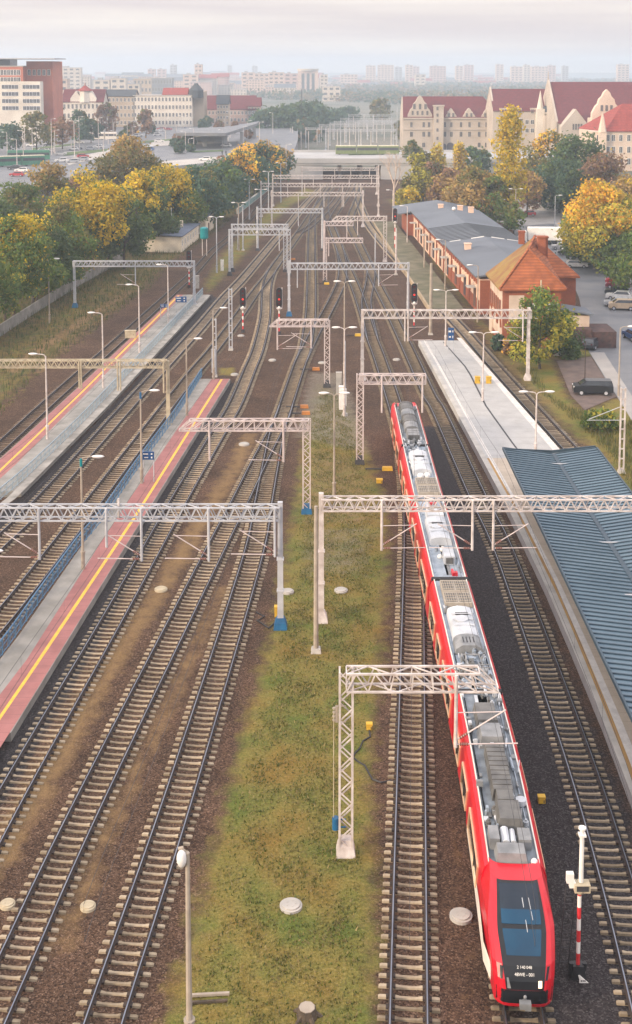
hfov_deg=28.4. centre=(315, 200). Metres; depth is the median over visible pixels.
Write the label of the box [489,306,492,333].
door
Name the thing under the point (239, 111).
brick terrace
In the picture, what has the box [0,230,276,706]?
overhead wire
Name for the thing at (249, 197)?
lamp post
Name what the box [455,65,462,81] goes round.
tower block
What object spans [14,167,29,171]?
parked car
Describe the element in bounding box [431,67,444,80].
windows
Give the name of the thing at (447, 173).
tree
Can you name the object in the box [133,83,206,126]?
corner block
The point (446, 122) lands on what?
castle block
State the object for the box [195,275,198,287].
cabinet
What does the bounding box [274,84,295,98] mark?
house
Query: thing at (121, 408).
overhead wire
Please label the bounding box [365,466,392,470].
point machine
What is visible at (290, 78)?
tower block
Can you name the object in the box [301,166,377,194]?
catenary gantry
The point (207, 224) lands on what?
railway shed
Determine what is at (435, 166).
tree
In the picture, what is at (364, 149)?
tram
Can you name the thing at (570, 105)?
castle hall
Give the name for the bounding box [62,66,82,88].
tower block
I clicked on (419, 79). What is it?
tower block
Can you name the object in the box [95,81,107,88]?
windows
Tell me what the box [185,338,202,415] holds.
lamp post
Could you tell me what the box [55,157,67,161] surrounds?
parked car
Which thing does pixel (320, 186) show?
catenary gantry
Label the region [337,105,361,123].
tree
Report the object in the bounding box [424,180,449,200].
tree
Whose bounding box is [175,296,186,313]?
station board
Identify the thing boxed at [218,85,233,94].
house
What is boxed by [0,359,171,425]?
catenary gantry
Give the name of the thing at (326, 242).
catenary gantry
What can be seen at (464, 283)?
door
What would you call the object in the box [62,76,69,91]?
tower block
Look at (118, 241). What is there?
tree
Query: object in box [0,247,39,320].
tree
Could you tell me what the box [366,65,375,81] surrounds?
tower block
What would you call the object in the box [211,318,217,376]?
mast
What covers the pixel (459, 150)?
tree
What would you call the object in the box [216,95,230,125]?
town house
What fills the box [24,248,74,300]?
tree
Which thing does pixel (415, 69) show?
tower block
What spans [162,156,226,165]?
pavement
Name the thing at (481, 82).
house
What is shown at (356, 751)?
cable
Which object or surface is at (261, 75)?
tower block
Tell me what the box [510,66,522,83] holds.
tower block
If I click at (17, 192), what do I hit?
tree
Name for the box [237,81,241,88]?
house
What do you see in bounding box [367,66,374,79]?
windows
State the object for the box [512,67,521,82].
windows
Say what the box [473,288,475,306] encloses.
door
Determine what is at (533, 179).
tree
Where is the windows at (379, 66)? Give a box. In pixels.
[378,66,392,81]
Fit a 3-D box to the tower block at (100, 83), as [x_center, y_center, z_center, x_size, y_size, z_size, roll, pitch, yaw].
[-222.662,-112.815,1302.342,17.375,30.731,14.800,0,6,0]
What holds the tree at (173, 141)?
on the road plaza
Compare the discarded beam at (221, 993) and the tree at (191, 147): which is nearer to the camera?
the discarded beam at (221, 993)
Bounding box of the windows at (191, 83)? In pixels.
[191,83,210,94]
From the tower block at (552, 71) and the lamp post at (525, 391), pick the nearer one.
the lamp post at (525, 391)
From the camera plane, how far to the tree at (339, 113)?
780.38 m
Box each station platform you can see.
[0,295,209,509]
[0,379,229,746]
[418,338,631,806]
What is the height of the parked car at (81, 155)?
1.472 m
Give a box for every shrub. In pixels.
[392,185,423,204]
[490,333,505,350]
[501,338,520,355]
[506,328,541,355]
[546,330,584,359]
[579,406,619,431]
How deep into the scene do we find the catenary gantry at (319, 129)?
612.31 m
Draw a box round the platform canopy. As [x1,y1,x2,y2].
[502,445,631,721]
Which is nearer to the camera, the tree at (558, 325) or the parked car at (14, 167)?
the tree at (558, 325)
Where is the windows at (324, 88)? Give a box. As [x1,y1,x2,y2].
[324,88,338,99]
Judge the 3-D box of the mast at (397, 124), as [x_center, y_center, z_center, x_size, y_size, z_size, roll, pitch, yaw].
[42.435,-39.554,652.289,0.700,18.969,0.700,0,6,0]
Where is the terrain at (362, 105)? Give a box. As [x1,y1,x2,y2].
[33,73,631,216]
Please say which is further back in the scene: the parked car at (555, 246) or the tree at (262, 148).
the tree at (262, 148)
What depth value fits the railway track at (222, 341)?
123.94 m
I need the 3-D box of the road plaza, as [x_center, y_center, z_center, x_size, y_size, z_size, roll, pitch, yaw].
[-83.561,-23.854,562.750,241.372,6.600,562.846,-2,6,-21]
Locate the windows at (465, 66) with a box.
[465,66,472,81]
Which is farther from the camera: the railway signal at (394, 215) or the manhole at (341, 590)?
the railway signal at (394, 215)
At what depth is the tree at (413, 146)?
448.06 m
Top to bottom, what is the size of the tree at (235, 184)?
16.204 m
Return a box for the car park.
[500,199,566,226]
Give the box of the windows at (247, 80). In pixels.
[247,80,261,90]
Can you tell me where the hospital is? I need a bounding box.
[297,69,318,91]
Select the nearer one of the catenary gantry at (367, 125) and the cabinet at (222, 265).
the cabinet at (222, 265)
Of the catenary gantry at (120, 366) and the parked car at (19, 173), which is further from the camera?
the parked car at (19, 173)
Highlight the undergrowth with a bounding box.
[0,188,256,414]
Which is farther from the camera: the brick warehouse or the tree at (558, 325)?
the brick warehouse
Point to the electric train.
(519, 964)
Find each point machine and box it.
[286,404,308,407]
[287,411,309,414]
[300,367,319,370]
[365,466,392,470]
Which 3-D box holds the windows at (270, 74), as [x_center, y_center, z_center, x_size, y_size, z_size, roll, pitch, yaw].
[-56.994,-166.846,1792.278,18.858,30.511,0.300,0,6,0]
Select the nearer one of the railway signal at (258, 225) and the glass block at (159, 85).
the railway signal at (258, 225)
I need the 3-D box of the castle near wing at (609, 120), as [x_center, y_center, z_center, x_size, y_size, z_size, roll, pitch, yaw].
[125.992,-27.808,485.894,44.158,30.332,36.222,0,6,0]
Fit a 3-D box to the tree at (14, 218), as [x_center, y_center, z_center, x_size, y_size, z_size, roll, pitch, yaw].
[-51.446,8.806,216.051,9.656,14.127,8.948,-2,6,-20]
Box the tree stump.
[293,1001,322,1023]
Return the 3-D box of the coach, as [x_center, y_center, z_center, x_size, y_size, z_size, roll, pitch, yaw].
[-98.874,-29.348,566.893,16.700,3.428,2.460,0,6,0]
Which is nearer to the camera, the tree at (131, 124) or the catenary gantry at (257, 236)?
the catenary gantry at (257, 236)
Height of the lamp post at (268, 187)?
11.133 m
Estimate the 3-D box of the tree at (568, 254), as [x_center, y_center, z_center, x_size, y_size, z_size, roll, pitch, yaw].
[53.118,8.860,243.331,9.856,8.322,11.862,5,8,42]
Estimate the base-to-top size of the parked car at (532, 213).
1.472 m
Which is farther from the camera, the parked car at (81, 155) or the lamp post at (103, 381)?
the parked car at (81, 155)
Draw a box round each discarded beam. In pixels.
[192,991,228,996]
[192,998,227,1003]
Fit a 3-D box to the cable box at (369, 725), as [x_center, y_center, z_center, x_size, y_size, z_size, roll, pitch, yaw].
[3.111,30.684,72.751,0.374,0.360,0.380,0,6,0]
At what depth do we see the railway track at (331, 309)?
206.77 m
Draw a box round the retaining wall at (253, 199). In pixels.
[237,189,267,213]
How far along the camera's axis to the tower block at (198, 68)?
1740.44 m
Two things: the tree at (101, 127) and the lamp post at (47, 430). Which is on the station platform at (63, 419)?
the lamp post at (47, 430)
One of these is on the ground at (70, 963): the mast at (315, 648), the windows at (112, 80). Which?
the mast at (315, 648)
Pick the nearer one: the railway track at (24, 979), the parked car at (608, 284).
the railway track at (24, 979)
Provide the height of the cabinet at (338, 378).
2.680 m
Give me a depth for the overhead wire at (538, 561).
78.23 m
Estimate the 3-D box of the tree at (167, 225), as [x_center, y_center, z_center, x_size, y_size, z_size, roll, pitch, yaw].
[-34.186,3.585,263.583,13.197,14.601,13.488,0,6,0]
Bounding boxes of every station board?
[142,451,154,481]
[160,304,167,319]
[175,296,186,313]
[448,328,453,351]
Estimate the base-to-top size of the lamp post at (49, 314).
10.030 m
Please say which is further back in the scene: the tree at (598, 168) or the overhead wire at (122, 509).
the tree at (598, 168)
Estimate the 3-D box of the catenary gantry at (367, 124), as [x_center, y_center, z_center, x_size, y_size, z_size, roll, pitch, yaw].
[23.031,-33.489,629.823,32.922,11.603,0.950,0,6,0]
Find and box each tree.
[0,120,23,149]
[0,178,50,227]
[0,199,19,237]
[0,212,56,315]
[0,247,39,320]
[0,253,26,319]
[3,211,30,244]
[6,213,59,303]
[16,108,59,149]
[24,160,70,218]
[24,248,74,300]
[37,164,135,268]
[38,222,85,291]
[43,187,82,226]
[44,198,99,281]
[49,116,79,148]
[55,231,90,280]
[67,172,88,191]
[69,109,91,141]
[77,216,101,269]
[85,130,171,211]
[87,118,100,142]
[91,210,122,258]
[92,102,119,131]
[92,224,123,259]
[93,123,103,131]
[98,195,154,268]
[106,122,116,131]
[118,129,128,137]
[120,167,165,255]
[128,121,138,129]
[128,127,138,134]
[130,183,185,236]
[136,108,155,136]
[143,163,204,220]
[165,186,209,223]
[169,138,180,145]
[172,142,185,152]
[175,140,184,153]
[179,164,231,223]
[186,136,197,144]
[186,143,195,151]
[197,118,207,127]
[197,157,253,217]
[202,180,230,219]
[203,115,213,126]
[210,155,244,180]
[213,120,224,126]
[214,144,267,204]
[234,141,263,156]
[240,155,275,194]
[244,129,253,138]
[246,105,282,127]
[246,136,290,188]
[267,103,301,127]
[273,144,297,182]
[291,100,320,130]
[305,103,335,133]
[306,99,329,123]
[326,107,348,128]
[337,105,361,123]
[369,98,393,123]
[394,120,399,138]
[398,139,425,157]
[399,152,431,195]
[411,168,437,201]
[414,151,436,176]
[422,161,446,189]
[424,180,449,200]
[428,142,447,170]
[432,167,459,195]
[439,165,514,215]
[442,173,480,203]
[451,140,468,173]
[461,146,482,168]
[471,146,493,171]
[475,173,508,222]
[488,103,528,219]
[498,200,526,233]
[504,284,583,368]
[516,169,547,216]
[520,128,581,195]
[526,157,585,212]
[546,127,622,182]
[550,166,589,209]
[550,177,631,268]
[555,232,607,265]
[559,214,592,252]
[573,147,631,206]
[583,228,631,268]
[588,182,631,225]
[596,198,631,255]
[596,228,631,289]
[611,176,631,196]
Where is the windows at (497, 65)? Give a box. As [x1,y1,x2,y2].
[497,65,502,79]
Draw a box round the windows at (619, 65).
[618,65,628,79]
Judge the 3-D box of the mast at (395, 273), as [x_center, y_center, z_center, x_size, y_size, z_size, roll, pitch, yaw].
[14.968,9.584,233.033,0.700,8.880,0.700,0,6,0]
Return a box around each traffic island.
[31,143,73,149]
[65,149,107,154]
[137,139,169,142]
[192,150,222,151]
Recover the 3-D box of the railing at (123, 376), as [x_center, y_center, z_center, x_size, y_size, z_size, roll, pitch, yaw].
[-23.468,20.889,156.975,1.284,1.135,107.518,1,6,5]
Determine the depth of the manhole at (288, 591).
91.48 m
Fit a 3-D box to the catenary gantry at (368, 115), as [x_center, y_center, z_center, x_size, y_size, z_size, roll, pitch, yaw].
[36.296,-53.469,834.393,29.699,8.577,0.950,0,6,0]
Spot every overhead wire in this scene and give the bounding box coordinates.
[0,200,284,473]
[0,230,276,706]
[5,210,295,532]
[84,213,311,941]
[333,204,535,943]
[354,206,631,808]
[407,389,414,946]
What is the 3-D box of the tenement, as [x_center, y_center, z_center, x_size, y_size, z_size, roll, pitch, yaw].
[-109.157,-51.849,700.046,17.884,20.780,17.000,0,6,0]
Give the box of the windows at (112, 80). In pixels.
[112,80,123,87]
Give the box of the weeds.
[518,365,631,488]
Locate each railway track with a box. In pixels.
[0,184,282,457]
[0,184,328,555]
[0,184,336,639]
[0,256,288,867]
[0,404,297,1023]
[72,187,331,1023]
[294,187,346,233]
[295,191,348,361]
[327,184,355,223]
[327,229,555,1023]
[345,187,631,1023]
[353,184,579,448]
[359,260,381,341]
[377,453,440,1023]
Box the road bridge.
[283,150,554,178]
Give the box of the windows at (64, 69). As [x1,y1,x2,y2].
[64,69,79,88]
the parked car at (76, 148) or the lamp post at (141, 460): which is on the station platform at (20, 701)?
the lamp post at (141, 460)
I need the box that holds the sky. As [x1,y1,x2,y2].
[0,0,631,72]
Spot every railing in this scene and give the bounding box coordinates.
[0,288,202,498]
[0,368,201,656]
[237,187,267,211]
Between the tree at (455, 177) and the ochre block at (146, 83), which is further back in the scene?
the ochre block at (146, 83)
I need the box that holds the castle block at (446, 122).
[400,95,486,149]
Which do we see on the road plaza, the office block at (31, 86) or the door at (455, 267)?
the office block at (31, 86)
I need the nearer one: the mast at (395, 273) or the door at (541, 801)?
the door at (541, 801)
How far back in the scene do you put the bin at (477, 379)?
149.68 m
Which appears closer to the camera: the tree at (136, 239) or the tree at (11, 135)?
the tree at (136, 239)
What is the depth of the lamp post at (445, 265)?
214.03 m
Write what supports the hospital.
on the terrain at (362, 105)
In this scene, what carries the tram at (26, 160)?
on the road plaza
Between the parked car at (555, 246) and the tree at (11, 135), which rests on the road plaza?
the tree at (11, 135)
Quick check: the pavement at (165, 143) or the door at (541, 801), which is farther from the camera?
the pavement at (165, 143)
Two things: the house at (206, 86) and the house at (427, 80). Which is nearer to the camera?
the house at (206, 86)
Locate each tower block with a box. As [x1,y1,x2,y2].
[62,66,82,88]
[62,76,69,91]
[94,78,110,88]
[111,76,127,88]
[128,81,141,93]
[148,68,155,75]
[157,68,166,77]
[170,64,176,73]
[183,73,198,88]
[194,63,202,73]
[227,65,231,72]
[241,71,254,88]
[252,65,257,72]
[254,72,268,89]
[269,71,283,84]
[284,72,297,89]
[320,73,327,87]
[322,84,339,100]
[340,73,357,84]
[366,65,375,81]
[377,64,393,81]
[394,66,401,79]
[405,64,412,81]
[413,66,419,77]
[414,73,425,85]
[429,65,445,81]
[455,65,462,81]
[463,64,473,81]
[495,63,503,80]
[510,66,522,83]
[523,64,529,82]
[530,66,548,82]
[547,64,555,81]
[561,65,568,81]
[616,63,628,81]
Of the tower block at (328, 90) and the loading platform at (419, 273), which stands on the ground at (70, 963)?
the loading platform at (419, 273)
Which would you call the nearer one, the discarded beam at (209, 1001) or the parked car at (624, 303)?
the discarded beam at (209, 1001)
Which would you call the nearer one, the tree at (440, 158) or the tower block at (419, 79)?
the tree at (440, 158)
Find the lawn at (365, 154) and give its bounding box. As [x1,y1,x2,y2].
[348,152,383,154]
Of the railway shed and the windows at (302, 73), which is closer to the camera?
the railway shed
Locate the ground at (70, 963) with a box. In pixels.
[0,171,631,1023]
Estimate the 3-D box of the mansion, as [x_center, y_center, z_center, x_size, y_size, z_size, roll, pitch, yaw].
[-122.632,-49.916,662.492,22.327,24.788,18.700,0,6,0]
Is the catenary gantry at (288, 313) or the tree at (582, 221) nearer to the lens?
the catenary gantry at (288, 313)
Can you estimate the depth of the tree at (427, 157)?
417.73 m
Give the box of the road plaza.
[0,124,297,212]
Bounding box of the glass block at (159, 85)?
[151,78,173,93]
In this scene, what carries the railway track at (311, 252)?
on the ground at (70, 963)
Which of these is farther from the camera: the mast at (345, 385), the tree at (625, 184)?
the tree at (625, 184)
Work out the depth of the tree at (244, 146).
417.43 m
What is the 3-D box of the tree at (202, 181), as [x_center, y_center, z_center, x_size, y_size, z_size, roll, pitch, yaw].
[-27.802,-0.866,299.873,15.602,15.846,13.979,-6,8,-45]
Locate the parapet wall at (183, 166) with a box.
[1,158,289,200]
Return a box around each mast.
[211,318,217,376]
[228,288,232,350]
[241,207,244,250]
[311,506,320,653]
[341,341,347,415]
[374,233,376,265]
[394,228,397,274]
[397,107,397,142]
[423,233,424,267]
[428,263,432,334]
[584,341,585,377]
[590,388,626,473]
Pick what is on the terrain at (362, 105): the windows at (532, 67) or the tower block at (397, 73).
the tower block at (397, 73)
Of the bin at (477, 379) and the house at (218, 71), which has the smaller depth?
the bin at (477, 379)
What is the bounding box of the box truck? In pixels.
[525,227,562,244]
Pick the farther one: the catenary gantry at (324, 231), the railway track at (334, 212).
the railway track at (334, 212)
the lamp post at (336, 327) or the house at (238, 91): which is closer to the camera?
the lamp post at (336, 327)
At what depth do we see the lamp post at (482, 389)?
141.54 m
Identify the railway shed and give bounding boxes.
[192,212,213,233]
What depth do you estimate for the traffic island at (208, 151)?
482.62 m
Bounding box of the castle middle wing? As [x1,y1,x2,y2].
[486,87,546,149]
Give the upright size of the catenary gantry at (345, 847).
9.457 m
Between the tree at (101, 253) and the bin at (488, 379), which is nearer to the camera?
the bin at (488, 379)
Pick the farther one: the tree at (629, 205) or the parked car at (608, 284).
the tree at (629, 205)
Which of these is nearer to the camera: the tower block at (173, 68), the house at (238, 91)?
the house at (238, 91)
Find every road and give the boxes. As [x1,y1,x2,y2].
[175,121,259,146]
[514,224,631,400]
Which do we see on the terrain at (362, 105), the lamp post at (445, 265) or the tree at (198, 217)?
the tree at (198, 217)
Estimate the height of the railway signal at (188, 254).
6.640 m
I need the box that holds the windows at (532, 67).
[532,67,547,79]
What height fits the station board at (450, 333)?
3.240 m
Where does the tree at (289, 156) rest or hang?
on the terrain at (362, 105)
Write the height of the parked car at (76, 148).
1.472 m
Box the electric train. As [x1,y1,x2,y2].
[391,401,554,1011]
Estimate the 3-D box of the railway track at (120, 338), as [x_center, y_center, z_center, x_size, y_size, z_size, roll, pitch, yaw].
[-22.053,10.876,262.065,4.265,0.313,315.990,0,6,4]
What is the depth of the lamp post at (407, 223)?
272.56 m
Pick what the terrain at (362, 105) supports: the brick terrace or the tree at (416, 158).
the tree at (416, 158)
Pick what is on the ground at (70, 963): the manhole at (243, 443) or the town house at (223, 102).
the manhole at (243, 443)
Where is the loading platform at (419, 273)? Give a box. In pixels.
[372,221,462,311]
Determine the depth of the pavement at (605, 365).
156.64 m
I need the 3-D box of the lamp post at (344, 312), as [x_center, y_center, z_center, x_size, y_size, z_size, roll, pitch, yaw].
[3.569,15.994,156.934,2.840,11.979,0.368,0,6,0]
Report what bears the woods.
on the terrain at (362, 105)
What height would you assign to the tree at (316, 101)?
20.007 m
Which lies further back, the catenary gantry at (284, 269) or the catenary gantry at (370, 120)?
the catenary gantry at (370, 120)
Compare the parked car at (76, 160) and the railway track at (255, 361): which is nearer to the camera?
the railway track at (255, 361)
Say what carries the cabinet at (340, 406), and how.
on the ground at (70, 963)
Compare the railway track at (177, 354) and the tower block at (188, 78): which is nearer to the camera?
the railway track at (177, 354)
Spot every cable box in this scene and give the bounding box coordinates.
[366,722,372,729]
[376,478,382,482]
[537,794,545,803]
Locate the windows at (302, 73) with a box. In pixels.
[302,73,313,89]
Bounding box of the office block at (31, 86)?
[0,58,65,140]
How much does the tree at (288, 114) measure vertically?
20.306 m
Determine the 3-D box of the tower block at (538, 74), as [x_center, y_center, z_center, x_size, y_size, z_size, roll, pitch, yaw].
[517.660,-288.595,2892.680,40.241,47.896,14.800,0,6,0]
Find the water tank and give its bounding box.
[200,227,207,255]
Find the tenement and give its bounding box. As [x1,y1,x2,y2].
[106,89,138,126]
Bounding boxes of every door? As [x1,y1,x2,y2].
[447,142,453,149]
[455,267,456,284]
[463,277,465,295]
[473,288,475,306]
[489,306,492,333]
[539,799,544,803]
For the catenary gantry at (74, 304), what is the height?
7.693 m
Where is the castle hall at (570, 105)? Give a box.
[543,71,631,149]
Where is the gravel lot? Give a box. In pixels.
[557,357,615,409]
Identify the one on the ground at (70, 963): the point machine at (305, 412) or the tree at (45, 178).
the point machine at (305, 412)
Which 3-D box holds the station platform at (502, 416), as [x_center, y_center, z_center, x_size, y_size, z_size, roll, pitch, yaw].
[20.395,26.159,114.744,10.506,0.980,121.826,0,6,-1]
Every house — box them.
[83,76,91,88]
[95,72,105,77]
[105,74,121,79]
[121,72,143,76]
[121,77,137,82]
[134,76,159,77]
[138,74,152,75]
[166,77,182,87]
[167,74,182,76]
[190,82,211,94]
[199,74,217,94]
[210,71,226,72]
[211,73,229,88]
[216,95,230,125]
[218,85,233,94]
[229,73,238,80]
[231,89,246,94]
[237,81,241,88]
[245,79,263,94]
[247,97,261,119]
[265,86,274,97]
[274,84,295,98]
[358,80,369,84]
[410,78,431,82]
[473,81,495,83]
[478,77,492,80]
[486,230,616,348]
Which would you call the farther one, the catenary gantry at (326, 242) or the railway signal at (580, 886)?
the catenary gantry at (326, 242)
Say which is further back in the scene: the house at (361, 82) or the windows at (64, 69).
the house at (361, 82)
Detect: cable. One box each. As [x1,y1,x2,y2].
[256,611,273,628]
[354,730,391,782]
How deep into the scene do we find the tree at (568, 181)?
319.29 m
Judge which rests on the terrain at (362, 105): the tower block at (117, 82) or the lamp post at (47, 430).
the tower block at (117, 82)
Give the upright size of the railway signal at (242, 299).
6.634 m
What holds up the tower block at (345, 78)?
on the terrain at (362, 105)
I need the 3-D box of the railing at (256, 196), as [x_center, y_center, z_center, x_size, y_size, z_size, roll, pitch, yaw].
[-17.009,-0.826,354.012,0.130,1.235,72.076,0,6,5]
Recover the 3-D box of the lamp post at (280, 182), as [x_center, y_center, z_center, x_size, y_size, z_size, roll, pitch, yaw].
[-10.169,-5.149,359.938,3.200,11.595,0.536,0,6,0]
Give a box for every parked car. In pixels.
[7,165,21,169]
[9,171,24,176]
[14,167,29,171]
[55,151,66,154]
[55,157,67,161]
[66,158,78,162]
[68,146,78,149]
[76,153,88,156]
[77,156,88,160]
[85,146,95,149]
[199,157,211,160]
[524,210,535,215]
[551,242,561,249]
[565,259,587,267]
[572,378,613,395]
[581,338,597,349]
[604,285,630,292]
[604,297,627,305]
[605,280,630,287]
[605,290,631,298]
[608,298,631,310]
[622,329,631,341]
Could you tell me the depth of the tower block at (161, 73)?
2437.43 m
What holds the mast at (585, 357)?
on the ground at (70, 963)
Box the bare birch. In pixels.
[377,150,411,205]
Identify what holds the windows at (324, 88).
in the tower block at (328, 90)
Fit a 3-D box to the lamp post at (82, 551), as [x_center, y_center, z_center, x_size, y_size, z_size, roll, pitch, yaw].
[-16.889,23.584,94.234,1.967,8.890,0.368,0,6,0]
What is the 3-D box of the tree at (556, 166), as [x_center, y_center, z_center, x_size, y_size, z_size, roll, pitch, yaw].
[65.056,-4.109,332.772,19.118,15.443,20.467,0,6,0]
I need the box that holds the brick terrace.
[207,95,256,123]
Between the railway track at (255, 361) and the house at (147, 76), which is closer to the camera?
the railway track at (255, 361)
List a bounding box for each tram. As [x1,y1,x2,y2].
[0,155,44,166]
[335,145,398,154]
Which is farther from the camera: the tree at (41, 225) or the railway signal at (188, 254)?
the railway signal at (188, 254)
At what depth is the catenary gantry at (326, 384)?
150.21 m
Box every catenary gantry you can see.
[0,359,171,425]
[0,498,286,630]
[72,260,196,307]
[179,418,311,514]
[227,229,290,275]
[231,224,288,271]
[255,207,323,250]
[259,176,379,216]
[269,319,330,387]
[270,190,364,226]
[272,165,379,205]
[286,260,410,316]
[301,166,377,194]
[305,127,340,147]
[318,124,373,141]
[318,492,631,623]
[322,220,353,266]
[322,237,362,282]
[325,129,396,149]
[329,123,393,145]
[332,216,386,261]
[332,665,517,858]
[333,121,395,139]
[340,118,391,131]
[345,120,395,135]
[348,114,391,125]
[355,373,425,464]
[358,307,531,380]
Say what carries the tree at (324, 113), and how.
on the terrain at (362, 105)
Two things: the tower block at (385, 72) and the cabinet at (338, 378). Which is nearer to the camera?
the cabinet at (338, 378)
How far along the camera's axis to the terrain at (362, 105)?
827.41 m
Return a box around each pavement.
[66,150,109,164]
[150,137,228,145]
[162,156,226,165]
[590,352,631,419]
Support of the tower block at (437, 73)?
on the terrain at (362, 105)
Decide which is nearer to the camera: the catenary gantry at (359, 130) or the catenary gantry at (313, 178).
the catenary gantry at (313, 178)
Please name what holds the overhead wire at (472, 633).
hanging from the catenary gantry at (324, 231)
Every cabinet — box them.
[124,330,136,337]
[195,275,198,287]
[220,260,223,270]
[336,372,341,394]
[339,385,342,409]
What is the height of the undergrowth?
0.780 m
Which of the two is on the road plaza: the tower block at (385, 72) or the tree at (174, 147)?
the tree at (174, 147)
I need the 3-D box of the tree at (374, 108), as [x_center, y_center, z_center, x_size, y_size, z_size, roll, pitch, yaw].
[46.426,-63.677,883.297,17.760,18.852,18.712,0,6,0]
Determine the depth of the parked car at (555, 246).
265.71 m
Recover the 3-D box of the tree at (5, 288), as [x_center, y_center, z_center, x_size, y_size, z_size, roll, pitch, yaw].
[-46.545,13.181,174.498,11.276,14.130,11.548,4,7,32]
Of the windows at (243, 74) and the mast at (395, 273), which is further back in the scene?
the windows at (243, 74)
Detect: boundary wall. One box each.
[0,255,122,335]
[529,202,585,212]
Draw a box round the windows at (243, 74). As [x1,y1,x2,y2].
[243,74,252,88]
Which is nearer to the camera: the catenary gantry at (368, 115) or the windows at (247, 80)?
the catenary gantry at (368, 115)
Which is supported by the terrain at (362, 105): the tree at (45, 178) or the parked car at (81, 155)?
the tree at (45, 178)
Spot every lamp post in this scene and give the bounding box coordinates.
[28,353,48,438]
[48,258,59,323]
[80,455,103,569]
[87,312,104,387]
[125,284,140,352]
[139,389,159,483]
[156,264,169,322]
[176,846,194,1023]
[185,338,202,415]
[209,216,223,272]
[212,307,226,379]
[231,202,245,250]
[244,179,254,218]
[255,189,266,227]
[263,171,273,210]
[276,162,284,202]
[319,392,349,497]
[332,326,356,416]
[334,280,354,373]
[400,205,407,241]
[433,289,458,345]
[435,239,445,289]
[467,264,478,321]
[469,331,498,400]
[518,390,554,448]
[617,325,631,395]
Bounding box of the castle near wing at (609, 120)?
[578,89,631,170]
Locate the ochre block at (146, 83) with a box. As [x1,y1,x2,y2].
[133,78,151,93]
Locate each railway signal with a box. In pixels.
[186,250,191,287]
[240,287,245,332]
[255,218,259,233]
[276,288,282,334]
[393,208,396,247]
[411,283,417,328]
[558,825,590,982]
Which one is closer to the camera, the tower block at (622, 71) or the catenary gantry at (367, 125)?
the catenary gantry at (367, 125)
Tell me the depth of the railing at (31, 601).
98.36 m
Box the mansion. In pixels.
[63,83,108,129]
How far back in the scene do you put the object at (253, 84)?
1721.76 m
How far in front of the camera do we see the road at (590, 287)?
197.25 m
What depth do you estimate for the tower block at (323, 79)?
1791.66 m
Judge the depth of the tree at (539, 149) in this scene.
351.91 m
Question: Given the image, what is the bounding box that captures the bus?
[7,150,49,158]
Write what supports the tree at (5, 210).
on the terrain at (362, 105)
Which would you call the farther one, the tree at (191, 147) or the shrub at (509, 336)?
the tree at (191, 147)
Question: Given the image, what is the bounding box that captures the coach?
[89,132,116,139]
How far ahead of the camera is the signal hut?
262.40 m
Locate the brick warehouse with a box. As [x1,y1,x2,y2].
[392,200,525,313]
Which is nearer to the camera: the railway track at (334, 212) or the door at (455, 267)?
the door at (455, 267)
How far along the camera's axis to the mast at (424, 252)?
237.97 m
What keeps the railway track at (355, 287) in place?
on the ground at (70, 963)
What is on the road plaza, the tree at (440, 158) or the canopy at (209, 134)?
the canopy at (209, 134)
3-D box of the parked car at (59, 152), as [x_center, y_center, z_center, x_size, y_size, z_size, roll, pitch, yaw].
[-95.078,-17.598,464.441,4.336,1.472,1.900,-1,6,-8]
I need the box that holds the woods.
[95,77,631,141]
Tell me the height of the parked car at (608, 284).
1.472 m
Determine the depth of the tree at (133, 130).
593.61 m
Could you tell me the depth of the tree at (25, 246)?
185.30 m
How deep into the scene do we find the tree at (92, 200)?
227.56 m
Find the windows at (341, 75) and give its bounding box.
[341,75,356,83]
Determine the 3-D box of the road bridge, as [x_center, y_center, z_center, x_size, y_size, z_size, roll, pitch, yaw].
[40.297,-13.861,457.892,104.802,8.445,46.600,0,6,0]
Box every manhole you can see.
[0,898,15,910]
[80,900,95,912]
[154,586,166,592]
[239,442,248,445]
[280,897,301,914]
[283,588,293,594]
[334,587,347,593]
[449,907,471,925]
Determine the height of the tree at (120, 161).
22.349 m
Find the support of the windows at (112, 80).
in the tower block at (117, 82)
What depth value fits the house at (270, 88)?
1663.50 m
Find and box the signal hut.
[145,207,200,251]
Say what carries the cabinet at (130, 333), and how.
on the station platform at (63, 419)
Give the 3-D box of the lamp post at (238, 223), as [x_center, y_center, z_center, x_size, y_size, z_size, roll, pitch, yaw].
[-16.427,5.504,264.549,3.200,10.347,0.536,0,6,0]
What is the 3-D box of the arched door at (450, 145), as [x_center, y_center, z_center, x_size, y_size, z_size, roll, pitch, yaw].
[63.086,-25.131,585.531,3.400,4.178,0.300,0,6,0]
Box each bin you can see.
[475,376,480,383]
[486,376,491,383]
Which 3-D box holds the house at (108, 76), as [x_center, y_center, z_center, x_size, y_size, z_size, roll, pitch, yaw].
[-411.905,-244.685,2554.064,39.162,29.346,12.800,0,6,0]
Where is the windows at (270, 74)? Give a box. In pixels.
[270,74,282,82]
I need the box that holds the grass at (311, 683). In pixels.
[176,391,381,1023]

